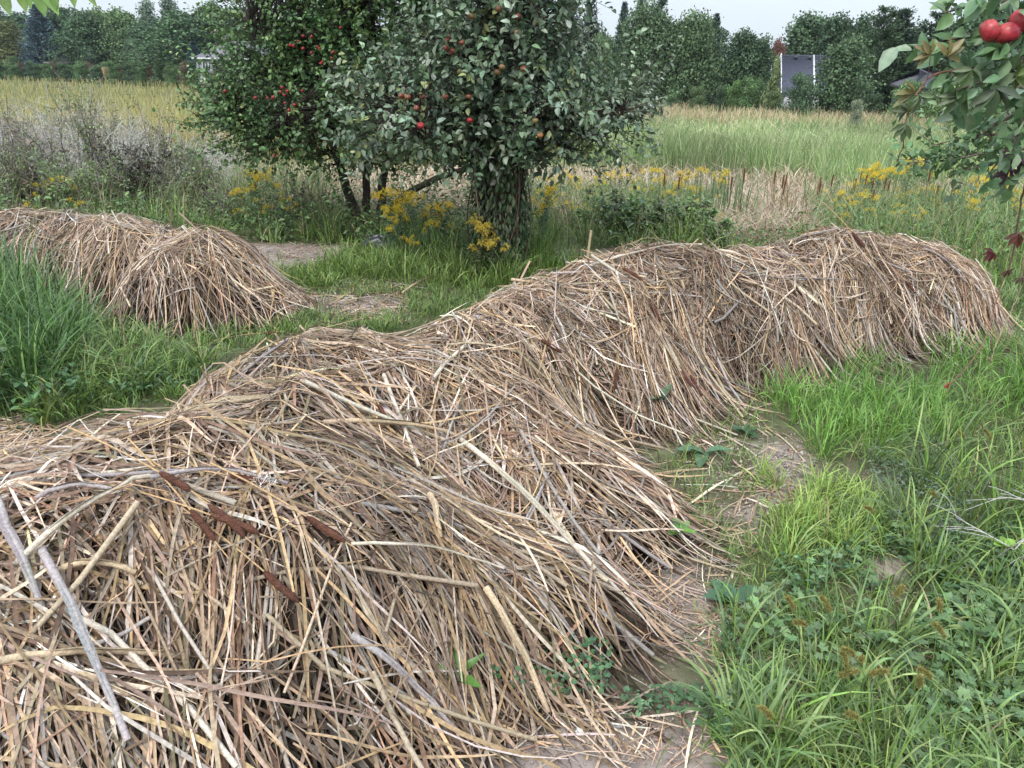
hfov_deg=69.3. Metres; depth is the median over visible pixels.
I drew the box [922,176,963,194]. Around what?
cattail clump
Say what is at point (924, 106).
broadleaf tree
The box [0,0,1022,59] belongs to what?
sky
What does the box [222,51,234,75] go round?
broadleaf tree
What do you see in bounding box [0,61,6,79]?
broadleaf tree
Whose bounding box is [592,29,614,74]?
broadleaf tree
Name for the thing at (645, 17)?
broadleaf tree
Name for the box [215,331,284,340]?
cattail
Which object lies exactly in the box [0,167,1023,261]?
undergrowth
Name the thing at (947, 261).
dry stalk
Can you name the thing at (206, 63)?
window
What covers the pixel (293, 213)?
goldenrod
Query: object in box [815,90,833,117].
broadleaf tree
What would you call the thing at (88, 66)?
broadleaf tree
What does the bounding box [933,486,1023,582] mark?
bare twig
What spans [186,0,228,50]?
broadleaf tree
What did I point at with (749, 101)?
broadleaf tree
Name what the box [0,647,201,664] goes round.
dry stalk
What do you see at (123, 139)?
dead brush
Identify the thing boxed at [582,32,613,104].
broadleaf tree
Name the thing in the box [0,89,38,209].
wild shrub
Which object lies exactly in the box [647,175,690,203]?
cattail clump
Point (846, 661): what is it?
foxtail
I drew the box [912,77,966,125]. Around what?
bush
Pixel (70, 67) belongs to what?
broadleaf tree
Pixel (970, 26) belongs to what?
broadleaf tree
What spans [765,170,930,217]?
cattail clump
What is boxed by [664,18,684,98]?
broadleaf tree
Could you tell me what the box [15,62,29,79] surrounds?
broadleaf tree
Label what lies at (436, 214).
goldenrod
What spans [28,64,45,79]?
broadleaf tree
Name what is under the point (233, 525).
cattail
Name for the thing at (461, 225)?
undergrowth
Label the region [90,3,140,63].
broadleaf tree
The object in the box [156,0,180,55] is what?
broadleaf tree
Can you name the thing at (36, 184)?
goldenrod
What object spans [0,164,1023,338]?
grass
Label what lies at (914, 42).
broadleaf tree
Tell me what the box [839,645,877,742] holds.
foxtail
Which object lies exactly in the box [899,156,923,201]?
goldenrod
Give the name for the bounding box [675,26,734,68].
broadleaf tree
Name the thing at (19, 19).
broadleaf tree
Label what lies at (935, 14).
pine tree
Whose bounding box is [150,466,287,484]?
dry stalk
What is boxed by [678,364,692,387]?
cattail
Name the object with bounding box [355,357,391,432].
cattail
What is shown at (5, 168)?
wild shrub
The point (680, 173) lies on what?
goldenrod
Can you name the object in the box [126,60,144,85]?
broadleaf tree
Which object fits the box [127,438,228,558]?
cattail
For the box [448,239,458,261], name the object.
goldenrod
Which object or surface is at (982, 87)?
broadleaf tree
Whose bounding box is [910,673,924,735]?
foxtail
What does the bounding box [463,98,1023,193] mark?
marsh grass
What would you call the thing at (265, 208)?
goldenrod
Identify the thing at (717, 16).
spruce tree
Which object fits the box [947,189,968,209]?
goldenrod
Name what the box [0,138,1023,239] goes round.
meadow grass
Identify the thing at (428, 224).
goldenrod
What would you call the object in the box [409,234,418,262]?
goldenrod
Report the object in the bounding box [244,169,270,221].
goldenrod
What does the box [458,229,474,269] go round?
goldenrod
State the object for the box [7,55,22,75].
broadleaf tree
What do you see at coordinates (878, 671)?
foxtail
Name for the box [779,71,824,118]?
broadleaf tree
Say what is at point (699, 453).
weed plant
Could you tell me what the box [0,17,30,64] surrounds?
broadleaf tree
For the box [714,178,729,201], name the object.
goldenrod
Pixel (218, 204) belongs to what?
wild shrub
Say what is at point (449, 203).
goldenrod
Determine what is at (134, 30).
broadleaf tree
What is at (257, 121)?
crab apple tree
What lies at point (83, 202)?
goldenrod
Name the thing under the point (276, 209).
goldenrod
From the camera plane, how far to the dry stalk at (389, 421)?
2.68 m
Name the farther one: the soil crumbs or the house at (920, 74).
the house at (920, 74)
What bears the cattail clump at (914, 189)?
on the ground at (690, 676)
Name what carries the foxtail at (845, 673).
on the ground at (690, 676)
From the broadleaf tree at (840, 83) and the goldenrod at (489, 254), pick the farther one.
the broadleaf tree at (840, 83)
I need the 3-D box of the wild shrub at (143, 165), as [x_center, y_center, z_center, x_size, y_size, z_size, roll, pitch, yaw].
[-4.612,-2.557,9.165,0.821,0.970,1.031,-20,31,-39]
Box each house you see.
[43,55,74,80]
[191,41,278,88]
[760,58,780,106]
[780,53,877,111]
[887,68,941,112]
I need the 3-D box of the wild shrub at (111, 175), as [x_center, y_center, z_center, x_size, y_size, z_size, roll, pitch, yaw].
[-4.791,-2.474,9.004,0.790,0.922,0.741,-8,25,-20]
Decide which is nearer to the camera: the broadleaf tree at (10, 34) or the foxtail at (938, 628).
the foxtail at (938, 628)
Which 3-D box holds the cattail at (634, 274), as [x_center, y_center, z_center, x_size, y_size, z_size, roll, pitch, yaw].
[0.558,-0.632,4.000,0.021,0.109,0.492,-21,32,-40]
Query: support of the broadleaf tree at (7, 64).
on the ground at (690, 676)
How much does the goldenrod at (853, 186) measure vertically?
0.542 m
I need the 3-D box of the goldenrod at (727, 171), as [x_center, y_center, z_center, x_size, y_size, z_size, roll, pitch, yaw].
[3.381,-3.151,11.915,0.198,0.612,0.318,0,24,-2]
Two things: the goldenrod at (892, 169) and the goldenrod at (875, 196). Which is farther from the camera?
the goldenrod at (892, 169)
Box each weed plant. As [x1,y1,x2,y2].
[0,389,38,405]
[426,645,484,687]
[642,383,672,399]
[668,517,695,534]
[677,444,730,467]
[702,579,755,603]
[731,423,758,437]
[994,536,1015,546]
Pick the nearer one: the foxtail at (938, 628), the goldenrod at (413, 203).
the foxtail at (938, 628)
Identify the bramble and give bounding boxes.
[575,168,671,242]
[616,190,719,239]
[690,212,750,248]
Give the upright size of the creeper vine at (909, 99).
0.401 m
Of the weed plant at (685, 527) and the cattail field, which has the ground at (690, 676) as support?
the cattail field
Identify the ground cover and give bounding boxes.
[0,335,202,427]
[490,424,1023,767]
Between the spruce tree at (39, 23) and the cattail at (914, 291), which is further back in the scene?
the spruce tree at (39, 23)
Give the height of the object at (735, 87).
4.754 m
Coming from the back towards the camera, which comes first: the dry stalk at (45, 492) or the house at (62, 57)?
the house at (62, 57)
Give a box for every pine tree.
[552,0,592,100]
[576,0,608,85]
[634,0,646,75]
[653,0,673,99]
[842,5,914,111]
[866,6,926,115]
[896,10,954,76]
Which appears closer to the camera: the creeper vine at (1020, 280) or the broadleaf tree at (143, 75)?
the creeper vine at (1020, 280)
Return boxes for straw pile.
[0,201,343,348]
[0,363,729,767]
[103,279,764,607]
[409,230,794,460]
[657,223,937,407]
[782,219,1023,377]
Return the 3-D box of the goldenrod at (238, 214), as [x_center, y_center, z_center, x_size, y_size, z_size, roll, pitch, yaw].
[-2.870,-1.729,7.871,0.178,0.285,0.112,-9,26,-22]
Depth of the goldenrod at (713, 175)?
11.00 m
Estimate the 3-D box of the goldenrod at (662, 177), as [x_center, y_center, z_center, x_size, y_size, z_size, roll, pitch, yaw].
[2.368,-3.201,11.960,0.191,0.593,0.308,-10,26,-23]
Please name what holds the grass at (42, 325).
on the ground at (690, 676)
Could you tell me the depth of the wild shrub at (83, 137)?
9.47 m
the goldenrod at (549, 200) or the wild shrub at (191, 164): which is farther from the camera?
the wild shrub at (191, 164)
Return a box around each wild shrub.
[0,87,58,183]
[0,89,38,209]
[0,100,79,203]
[0,114,61,208]
[0,139,54,209]
[22,141,116,211]
[23,67,96,164]
[46,56,133,208]
[78,139,150,212]
[86,92,151,165]
[89,136,172,212]
[122,76,192,201]
[150,117,210,198]
[156,130,234,208]
[166,131,227,220]
[184,165,238,225]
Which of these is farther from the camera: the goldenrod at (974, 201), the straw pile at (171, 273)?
the goldenrod at (974, 201)
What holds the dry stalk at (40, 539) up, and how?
on the straw pile at (264, 677)
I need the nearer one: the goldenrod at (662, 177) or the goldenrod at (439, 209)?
the goldenrod at (439, 209)
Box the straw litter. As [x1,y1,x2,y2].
[0,241,1023,767]
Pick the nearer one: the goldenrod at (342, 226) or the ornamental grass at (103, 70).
the goldenrod at (342, 226)
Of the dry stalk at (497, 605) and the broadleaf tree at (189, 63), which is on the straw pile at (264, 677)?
the dry stalk at (497, 605)
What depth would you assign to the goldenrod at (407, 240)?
6.53 m
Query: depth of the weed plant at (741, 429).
3.71 m
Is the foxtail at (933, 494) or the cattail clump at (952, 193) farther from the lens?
the cattail clump at (952, 193)
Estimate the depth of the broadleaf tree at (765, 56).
87.33 m
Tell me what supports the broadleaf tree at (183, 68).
on the ground at (690, 676)
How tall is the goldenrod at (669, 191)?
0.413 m
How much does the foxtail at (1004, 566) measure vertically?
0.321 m
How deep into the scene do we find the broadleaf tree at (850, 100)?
71.69 m
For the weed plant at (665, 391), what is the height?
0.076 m
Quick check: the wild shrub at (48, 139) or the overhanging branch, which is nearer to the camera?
the overhanging branch
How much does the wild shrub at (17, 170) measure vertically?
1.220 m
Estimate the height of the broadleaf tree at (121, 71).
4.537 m
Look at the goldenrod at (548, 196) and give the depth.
8.64 m
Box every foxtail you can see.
[756,703,788,767]
[761,618,806,663]
[784,594,804,690]
[793,667,861,724]
[816,709,861,743]
[818,593,842,705]
[828,667,890,711]
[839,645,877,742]
[839,651,852,767]
[857,654,866,667]
[862,505,884,576]
[865,584,906,666]
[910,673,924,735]
[915,665,952,759]
[925,596,943,698]
[927,490,946,542]
[932,620,956,707]
[957,430,969,485]
[979,625,1023,665]
[982,553,1023,598]
[983,428,998,495]
[990,646,1023,701]
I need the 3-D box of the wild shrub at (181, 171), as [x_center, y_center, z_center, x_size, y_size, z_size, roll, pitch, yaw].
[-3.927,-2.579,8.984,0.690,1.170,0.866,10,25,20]
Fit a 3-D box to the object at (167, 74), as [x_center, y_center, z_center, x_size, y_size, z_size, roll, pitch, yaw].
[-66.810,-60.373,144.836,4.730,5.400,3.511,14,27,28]
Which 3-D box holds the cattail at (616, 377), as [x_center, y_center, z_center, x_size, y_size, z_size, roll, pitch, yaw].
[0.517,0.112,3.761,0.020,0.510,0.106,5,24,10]
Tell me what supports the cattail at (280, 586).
on the straw pile at (264, 677)
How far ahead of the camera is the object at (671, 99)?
81.93 m
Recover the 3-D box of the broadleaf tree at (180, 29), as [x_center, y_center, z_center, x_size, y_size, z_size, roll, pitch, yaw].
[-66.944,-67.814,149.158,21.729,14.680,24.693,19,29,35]
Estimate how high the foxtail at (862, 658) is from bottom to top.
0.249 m
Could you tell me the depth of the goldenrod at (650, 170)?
11.92 m
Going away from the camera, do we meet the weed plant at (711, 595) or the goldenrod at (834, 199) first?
the weed plant at (711, 595)
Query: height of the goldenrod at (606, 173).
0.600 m
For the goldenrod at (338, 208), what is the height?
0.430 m
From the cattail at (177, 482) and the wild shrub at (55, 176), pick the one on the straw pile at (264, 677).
the cattail at (177, 482)
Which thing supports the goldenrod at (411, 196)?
on the ground at (690, 676)
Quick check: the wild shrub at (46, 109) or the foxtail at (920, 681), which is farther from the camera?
the wild shrub at (46, 109)
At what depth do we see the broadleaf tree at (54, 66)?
167.55 m
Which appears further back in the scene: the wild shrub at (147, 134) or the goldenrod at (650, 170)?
the goldenrod at (650, 170)
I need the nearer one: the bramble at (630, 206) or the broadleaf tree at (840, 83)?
the bramble at (630, 206)
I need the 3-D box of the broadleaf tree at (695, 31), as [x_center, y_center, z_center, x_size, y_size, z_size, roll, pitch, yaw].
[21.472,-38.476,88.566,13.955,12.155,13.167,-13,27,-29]
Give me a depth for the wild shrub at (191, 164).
8.77 m
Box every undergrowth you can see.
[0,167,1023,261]
[289,167,572,288]
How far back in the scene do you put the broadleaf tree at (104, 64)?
158.09 m
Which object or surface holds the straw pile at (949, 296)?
on the ground at (690, 676)
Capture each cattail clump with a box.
[160,134,283,175]
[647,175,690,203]
[663,168,725,211]
[698,154,767,216]
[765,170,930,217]
[766,168,817,218]
[774,181,828,204]
[812,178,885,206]
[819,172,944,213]
[867,176,928,216]
[875,165,1000,226]
[890,179,968,201]
[914,177,1023,223]
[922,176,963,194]
[935,173,983,210]
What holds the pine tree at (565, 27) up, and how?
on the ground at (690, 676)
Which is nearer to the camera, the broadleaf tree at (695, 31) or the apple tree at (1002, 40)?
the apple tree at (1002, 40)
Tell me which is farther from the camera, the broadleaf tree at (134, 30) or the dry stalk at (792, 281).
the broadleaf tree at (134, 30)
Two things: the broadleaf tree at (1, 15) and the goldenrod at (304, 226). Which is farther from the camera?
the broadleaf tree at (1, 15)
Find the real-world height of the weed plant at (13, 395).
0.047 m
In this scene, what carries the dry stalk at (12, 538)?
on the straw pile at (264, 677)
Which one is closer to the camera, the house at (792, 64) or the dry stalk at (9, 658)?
the dry stalk at (9, 658)
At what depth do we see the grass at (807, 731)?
2.63 m
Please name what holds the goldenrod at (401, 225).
on the ground at (690, 676)
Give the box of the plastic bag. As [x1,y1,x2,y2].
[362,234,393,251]
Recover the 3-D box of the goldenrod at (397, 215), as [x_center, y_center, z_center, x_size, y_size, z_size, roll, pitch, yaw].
[-1.064,-1.441,6.755,0.285,0.555,0.155,6,24,11]
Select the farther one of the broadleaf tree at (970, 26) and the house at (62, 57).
the house at (62, 57)
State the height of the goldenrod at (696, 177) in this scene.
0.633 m
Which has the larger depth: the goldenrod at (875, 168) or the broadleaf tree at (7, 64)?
the broadleaf tree at (7, 64)
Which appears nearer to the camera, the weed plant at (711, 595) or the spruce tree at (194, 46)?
the weed plant at (711, 595)
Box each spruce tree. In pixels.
[12,3,70,75]
[179,41,201,85]
[610,1,634,98]
[694,13,725,109]
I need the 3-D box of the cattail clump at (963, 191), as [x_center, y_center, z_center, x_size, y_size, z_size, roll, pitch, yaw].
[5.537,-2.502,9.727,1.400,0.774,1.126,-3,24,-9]
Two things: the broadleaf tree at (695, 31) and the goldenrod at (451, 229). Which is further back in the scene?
the broadleaf tree at (695, 31)
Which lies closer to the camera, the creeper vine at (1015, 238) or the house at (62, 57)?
the creeper vine at (1015, 238)
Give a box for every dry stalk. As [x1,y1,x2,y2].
[0,496,46,610]
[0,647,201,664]
[13,473,149,565]
[30,481,111,502]
[37,546,130,741]
[57,558,136,574]
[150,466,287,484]
[323,418,458,437]
[350,631,458,733]
[351,541,503,569]
[401,275,439,293]
[427,492,442,536]
[458,437,596,570]
[483,585,550,712]
[589,243,701,266]
[717,248,774,272]
[769,272,822,305]
[923,247,965,280]
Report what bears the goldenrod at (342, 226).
on the ground at (690, 676)
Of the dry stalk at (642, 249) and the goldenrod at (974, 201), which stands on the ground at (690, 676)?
the goldenrod at (974, 201)
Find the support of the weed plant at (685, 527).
on the straw pile at (510, 403)
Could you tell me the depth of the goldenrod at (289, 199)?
8.05 m
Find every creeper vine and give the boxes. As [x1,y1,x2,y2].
[890,35,1023,161]
[944,147,1023,387]
[991,260,1023,360]
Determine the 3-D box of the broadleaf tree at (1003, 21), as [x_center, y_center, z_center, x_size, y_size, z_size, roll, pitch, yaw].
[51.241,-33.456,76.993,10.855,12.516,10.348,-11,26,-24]
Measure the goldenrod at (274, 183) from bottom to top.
0.645 m
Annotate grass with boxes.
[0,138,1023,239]
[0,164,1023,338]
[0,206,304,437]
[101,67,106,81]
[251,228,602,337]
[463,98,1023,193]
[643,308,1023,767]
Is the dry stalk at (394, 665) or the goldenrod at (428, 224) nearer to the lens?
the dry stalk at (394, 665)
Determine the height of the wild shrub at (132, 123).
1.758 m
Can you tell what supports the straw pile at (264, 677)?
on the ground at (690, 676)
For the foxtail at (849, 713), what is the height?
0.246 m
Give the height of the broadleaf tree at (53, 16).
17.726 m
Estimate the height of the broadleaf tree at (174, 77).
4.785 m
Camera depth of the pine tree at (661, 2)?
100.84 m
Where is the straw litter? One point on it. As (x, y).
(18, 439)
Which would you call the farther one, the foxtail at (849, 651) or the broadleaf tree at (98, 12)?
the broadleaf tree at (98, 12)
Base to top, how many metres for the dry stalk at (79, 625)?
0.266 m
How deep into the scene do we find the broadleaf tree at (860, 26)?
89.12 m
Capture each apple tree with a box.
[152,0,553,236]
[311,0,684,259]
[878,0,1023,204]
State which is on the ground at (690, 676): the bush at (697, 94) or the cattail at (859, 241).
the bush at (697, 94)
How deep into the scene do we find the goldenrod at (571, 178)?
11.25 m
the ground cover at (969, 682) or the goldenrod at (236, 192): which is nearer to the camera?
the ground cover at (969, 682)
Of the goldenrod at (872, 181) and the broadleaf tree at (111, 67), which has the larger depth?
the broadleaf tree at (111, 67)
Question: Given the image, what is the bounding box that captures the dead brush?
[0,77,261,211]
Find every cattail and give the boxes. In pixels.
[66,426,209,501]
[107,484,280,541]
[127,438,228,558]
[132,447,261,551]
[150,465,287,493]
[181,507,316,617]
[211,463,364,554]
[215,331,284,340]
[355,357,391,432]
[486,311,572,359]
[581,249,651,285]
[614,356,618,402]
[624,250,665,331]
[672,345,707,405]
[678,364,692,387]
[821,201,870,254]
[873,251,923,300]
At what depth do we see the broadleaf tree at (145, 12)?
178.69 m
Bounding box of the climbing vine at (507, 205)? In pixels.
[467,128,532,278]
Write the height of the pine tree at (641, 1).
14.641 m
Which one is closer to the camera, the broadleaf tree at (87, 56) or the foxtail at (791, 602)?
the foxtail at (791, 602)
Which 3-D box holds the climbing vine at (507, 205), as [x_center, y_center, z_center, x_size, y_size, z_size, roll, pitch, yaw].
[-0.097,-1.481,6.123,0.578,1.244,0.509,1,24,0]
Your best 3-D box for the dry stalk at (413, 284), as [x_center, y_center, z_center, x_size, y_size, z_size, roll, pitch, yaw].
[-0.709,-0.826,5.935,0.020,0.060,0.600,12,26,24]
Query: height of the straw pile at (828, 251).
0.813 m
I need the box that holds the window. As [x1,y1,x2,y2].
[202,62,208,70]
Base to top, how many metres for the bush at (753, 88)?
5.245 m
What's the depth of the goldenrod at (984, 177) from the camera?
11.34 m
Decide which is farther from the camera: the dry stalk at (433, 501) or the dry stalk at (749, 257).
the dry stalk at (749, 257)
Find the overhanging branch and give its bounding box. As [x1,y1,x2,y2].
[0,0,97,16]
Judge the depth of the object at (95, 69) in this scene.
156.83 m
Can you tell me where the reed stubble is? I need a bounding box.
[212,154,1023,246]
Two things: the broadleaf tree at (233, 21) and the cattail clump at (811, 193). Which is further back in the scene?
the broadleaf tree at (233, 21)
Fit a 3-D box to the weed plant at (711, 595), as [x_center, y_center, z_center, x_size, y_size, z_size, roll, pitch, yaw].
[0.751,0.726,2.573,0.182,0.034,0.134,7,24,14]
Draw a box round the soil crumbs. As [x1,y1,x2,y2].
[253,242,828,765]
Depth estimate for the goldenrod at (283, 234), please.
7.59 m
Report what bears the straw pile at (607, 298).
on the ground at (690, 676)
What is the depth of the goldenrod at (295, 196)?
8.13 m
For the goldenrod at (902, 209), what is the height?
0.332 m
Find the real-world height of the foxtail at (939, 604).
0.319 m
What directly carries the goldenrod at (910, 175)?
on the ground at (690, 676)
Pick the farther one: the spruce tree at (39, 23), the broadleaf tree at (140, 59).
the spruce tree at (39, 23)
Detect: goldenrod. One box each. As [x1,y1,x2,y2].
[32,182,52,210]
[48,175,79,211]
[67,197,84,213]
[117,187,129,213]
[229,188,244,227]
[232,208,248,229]
[238,185,258,226]
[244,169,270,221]
[244,171,263,218]
[254,168,280,218]
[261,204,273,229]
[267,193,281,225]
[276,206,285,239]
[277,190,291,228]
[284,202,297,233]
[288,175,307,221]
[301,214,308,236]
[302,193,314,225]
[313,186,329,224]
[331,200,340,230]
[339,211,346,237]
[370,187,402,240]
[380,197,407,245]
[381,204,410,252]
[382,210,400,249]
[386,218,397,253]
[392,188,420,231]
[399,234,412,254]
[403,190,430,247]
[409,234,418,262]
[419,208,443,246]
[420,219,441,253]
[428,200,454,233]
[433,201,447,244]
[445,220,458,244]
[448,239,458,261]
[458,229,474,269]
[465,213,492,275]
[467,237,490,279]
[484,233,509,276]
[484,236,495,276]
[531,196,548,246]
[534,187,556,209]
[537,183,558,233]
[566,170,573,189]
[602,170,616,190]
[618,166,629,190]
[639,166,658,196]
[653,167,666,195]
[665,189,677,199]
[673,175,690,201]
[674,168,692,187]
[691,166,709,188]
[710,171,727,199]
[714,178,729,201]
[718,169,731,194]
[832,197,845,220]
[835,190,845,211]
[844,194,854,218]
[847,180,859,205]
[849,192,881,231]
[857,162,881,192]
[861,164,887,193]
[863,172,885,202]
[872,161,894,193]
[880,166,901,200]
[892,203,905,223]
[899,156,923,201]
[901,159,923,188]
[912,211,926,229]
[918,164,938,191]
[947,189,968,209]
[967,199,980,225]
[969,175,985,191]
[977,171,996,199]
[1009,203,1023,223]
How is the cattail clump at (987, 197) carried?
on the ground at (690, 676)
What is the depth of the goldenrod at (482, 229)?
6.00 m
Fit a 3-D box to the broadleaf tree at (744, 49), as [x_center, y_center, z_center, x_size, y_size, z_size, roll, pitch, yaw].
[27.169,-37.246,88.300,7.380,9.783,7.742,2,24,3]
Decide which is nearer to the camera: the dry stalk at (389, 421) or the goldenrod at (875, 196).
the dry stalk at (389, 421)
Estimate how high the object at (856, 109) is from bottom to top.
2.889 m
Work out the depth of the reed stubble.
12.68 m
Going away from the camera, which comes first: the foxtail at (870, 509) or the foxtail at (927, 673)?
the foxtail at (927, 673)
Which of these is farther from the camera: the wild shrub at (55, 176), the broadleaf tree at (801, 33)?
the broadleaf tree at (801, 33)
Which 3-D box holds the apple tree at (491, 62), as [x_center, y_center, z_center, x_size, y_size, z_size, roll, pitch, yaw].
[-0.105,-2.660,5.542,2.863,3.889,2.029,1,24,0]
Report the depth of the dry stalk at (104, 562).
1.88 m
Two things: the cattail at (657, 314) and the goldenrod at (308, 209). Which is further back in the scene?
the goldenrod at (308, 209)
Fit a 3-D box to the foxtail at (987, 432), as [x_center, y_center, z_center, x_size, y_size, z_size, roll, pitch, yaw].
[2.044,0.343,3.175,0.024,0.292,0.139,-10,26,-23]
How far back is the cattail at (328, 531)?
1.95 m
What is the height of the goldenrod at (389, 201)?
0.631 m
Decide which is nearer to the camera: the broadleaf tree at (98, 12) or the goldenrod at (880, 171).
the goldenrod at (880, 171)
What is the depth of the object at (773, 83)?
75.23 m
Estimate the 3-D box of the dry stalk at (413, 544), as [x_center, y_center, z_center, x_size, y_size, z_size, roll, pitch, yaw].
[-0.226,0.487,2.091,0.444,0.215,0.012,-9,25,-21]
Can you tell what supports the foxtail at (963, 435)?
on the ground at (690, 676)
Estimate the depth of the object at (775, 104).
75.30 m
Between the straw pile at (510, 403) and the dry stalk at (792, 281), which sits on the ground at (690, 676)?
the straw pile at (510, 403)
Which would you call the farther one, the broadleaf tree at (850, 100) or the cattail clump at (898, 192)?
the broadleaf tree at (850, 100)
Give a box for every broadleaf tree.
[0,7,21,65]
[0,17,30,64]
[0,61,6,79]
[0,61,16,78]
[2,10,33,52]
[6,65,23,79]
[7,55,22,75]
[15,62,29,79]
[22,60,45,80]
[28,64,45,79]
[31,5,79,58]
[36,7,117,66]
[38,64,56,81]
[49,60,61,80]
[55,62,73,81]
[64,64,77,81]
[70,46,100,81]
[71,60,91,82]
[76,3,115,60]
[81,61,93,81]
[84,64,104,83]
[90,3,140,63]
[98,61,108,82]
[104,59,124,83]
[110,6,224,76]
[111,21,164,63]
[114,64,130,83]
[118,63,135,84]
[119,37,144,77]
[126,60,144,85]
[127,53,153,85]
[133,63,150,85]
[135,0,163,44]
[144,65,161,85]
[147,49,169,85]
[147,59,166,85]
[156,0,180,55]
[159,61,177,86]
[167,64,185,86]
[177,60,193,87]
[184,59,195,87]
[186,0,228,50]
[209,60,223,87]
[217,5,264,43]
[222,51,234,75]
[370,20,406,58]
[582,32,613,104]
[587,0,702,101]
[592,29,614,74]
[633,5,741,111]
[641,87,655,110]
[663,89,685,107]
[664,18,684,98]
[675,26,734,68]
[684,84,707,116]
[707,26,769,100]
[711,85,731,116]
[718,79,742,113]
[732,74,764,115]
[740,93,758,109]
[742,32,787,104]
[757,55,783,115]
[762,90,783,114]
[772,36,786,57]
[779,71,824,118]
[782,8,831,54]
[801,33,885,116]
[802,9,859,54]
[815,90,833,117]
[839,94,859,116]
[844,11,882,70]
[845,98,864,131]
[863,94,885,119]
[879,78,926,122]
[895,22,931,79]
[902,0,1017,88]
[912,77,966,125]
[917,95,933,118]
[965,83,1007,121]
[974,0,1023,86]
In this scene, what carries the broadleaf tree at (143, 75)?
on the ground at (690, 676)
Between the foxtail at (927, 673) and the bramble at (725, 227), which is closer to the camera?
the foxtail at (927, 673)
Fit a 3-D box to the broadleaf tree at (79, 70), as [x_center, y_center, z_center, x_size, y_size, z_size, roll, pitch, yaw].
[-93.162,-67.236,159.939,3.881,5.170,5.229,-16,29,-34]
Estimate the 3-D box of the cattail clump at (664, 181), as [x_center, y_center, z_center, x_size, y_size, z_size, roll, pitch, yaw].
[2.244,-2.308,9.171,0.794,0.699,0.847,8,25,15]
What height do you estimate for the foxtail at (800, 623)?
0.317 m
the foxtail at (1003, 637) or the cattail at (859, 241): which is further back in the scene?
the cattail at (859, 241)
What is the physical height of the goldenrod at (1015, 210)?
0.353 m
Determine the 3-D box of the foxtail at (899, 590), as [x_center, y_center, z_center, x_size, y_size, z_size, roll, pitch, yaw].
[1.108,0.745,2.218,0.142,0.306,0.025,-17,29,-34]
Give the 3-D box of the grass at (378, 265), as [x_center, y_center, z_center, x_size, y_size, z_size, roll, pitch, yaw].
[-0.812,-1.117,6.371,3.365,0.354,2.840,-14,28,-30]
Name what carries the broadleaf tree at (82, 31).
on the ground at (690, 676)
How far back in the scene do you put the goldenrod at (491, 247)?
5.98 m
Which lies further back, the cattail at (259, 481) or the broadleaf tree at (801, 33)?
the broadleaf tree at (801, 33)
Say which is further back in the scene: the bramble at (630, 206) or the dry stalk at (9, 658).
the bramble at (630, 206)
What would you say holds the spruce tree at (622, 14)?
on the ground at (690, 676)
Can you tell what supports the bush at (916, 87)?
on the ground at (690, 676)
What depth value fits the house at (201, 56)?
134.92 m
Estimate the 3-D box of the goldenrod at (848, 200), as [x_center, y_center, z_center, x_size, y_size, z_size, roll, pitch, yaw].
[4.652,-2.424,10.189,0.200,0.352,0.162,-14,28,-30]
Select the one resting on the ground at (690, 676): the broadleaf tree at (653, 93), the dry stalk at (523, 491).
the broadleaf tree at (653, 93)
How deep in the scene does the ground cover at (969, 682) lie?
2.30 m
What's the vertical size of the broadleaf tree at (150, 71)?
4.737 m
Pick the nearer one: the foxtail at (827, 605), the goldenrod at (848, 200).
the foxtail at (827, 605)
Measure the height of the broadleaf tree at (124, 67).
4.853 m
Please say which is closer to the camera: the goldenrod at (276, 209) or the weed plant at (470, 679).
the weed plant at (470, 679)
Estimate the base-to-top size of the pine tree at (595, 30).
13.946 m
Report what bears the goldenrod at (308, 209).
on the ground at (690, 676)
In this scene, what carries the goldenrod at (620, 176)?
on the ground at (690, 676)
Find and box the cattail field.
[0,75,463,173]
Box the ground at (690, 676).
[0,68,1023,767]
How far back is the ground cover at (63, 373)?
3.86 m
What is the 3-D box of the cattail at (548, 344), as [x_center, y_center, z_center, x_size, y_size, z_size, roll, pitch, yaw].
[0.082,-0.220,3.388,0.403,0.237,0.021,0,24,-2]
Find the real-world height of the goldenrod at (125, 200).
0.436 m
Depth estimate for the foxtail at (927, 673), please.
1.87 m
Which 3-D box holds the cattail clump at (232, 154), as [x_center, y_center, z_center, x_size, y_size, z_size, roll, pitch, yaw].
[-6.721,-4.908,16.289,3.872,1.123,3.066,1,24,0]
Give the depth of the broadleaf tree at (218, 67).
133.70 m
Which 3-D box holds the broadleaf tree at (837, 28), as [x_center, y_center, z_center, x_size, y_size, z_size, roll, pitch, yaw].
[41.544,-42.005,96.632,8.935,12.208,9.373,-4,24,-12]
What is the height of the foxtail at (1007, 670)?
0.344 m
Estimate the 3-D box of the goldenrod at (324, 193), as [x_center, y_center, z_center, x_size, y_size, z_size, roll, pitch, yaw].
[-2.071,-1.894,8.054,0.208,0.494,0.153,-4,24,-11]
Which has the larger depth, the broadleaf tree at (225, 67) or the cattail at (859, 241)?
the broadleaf tree at (225, 67)

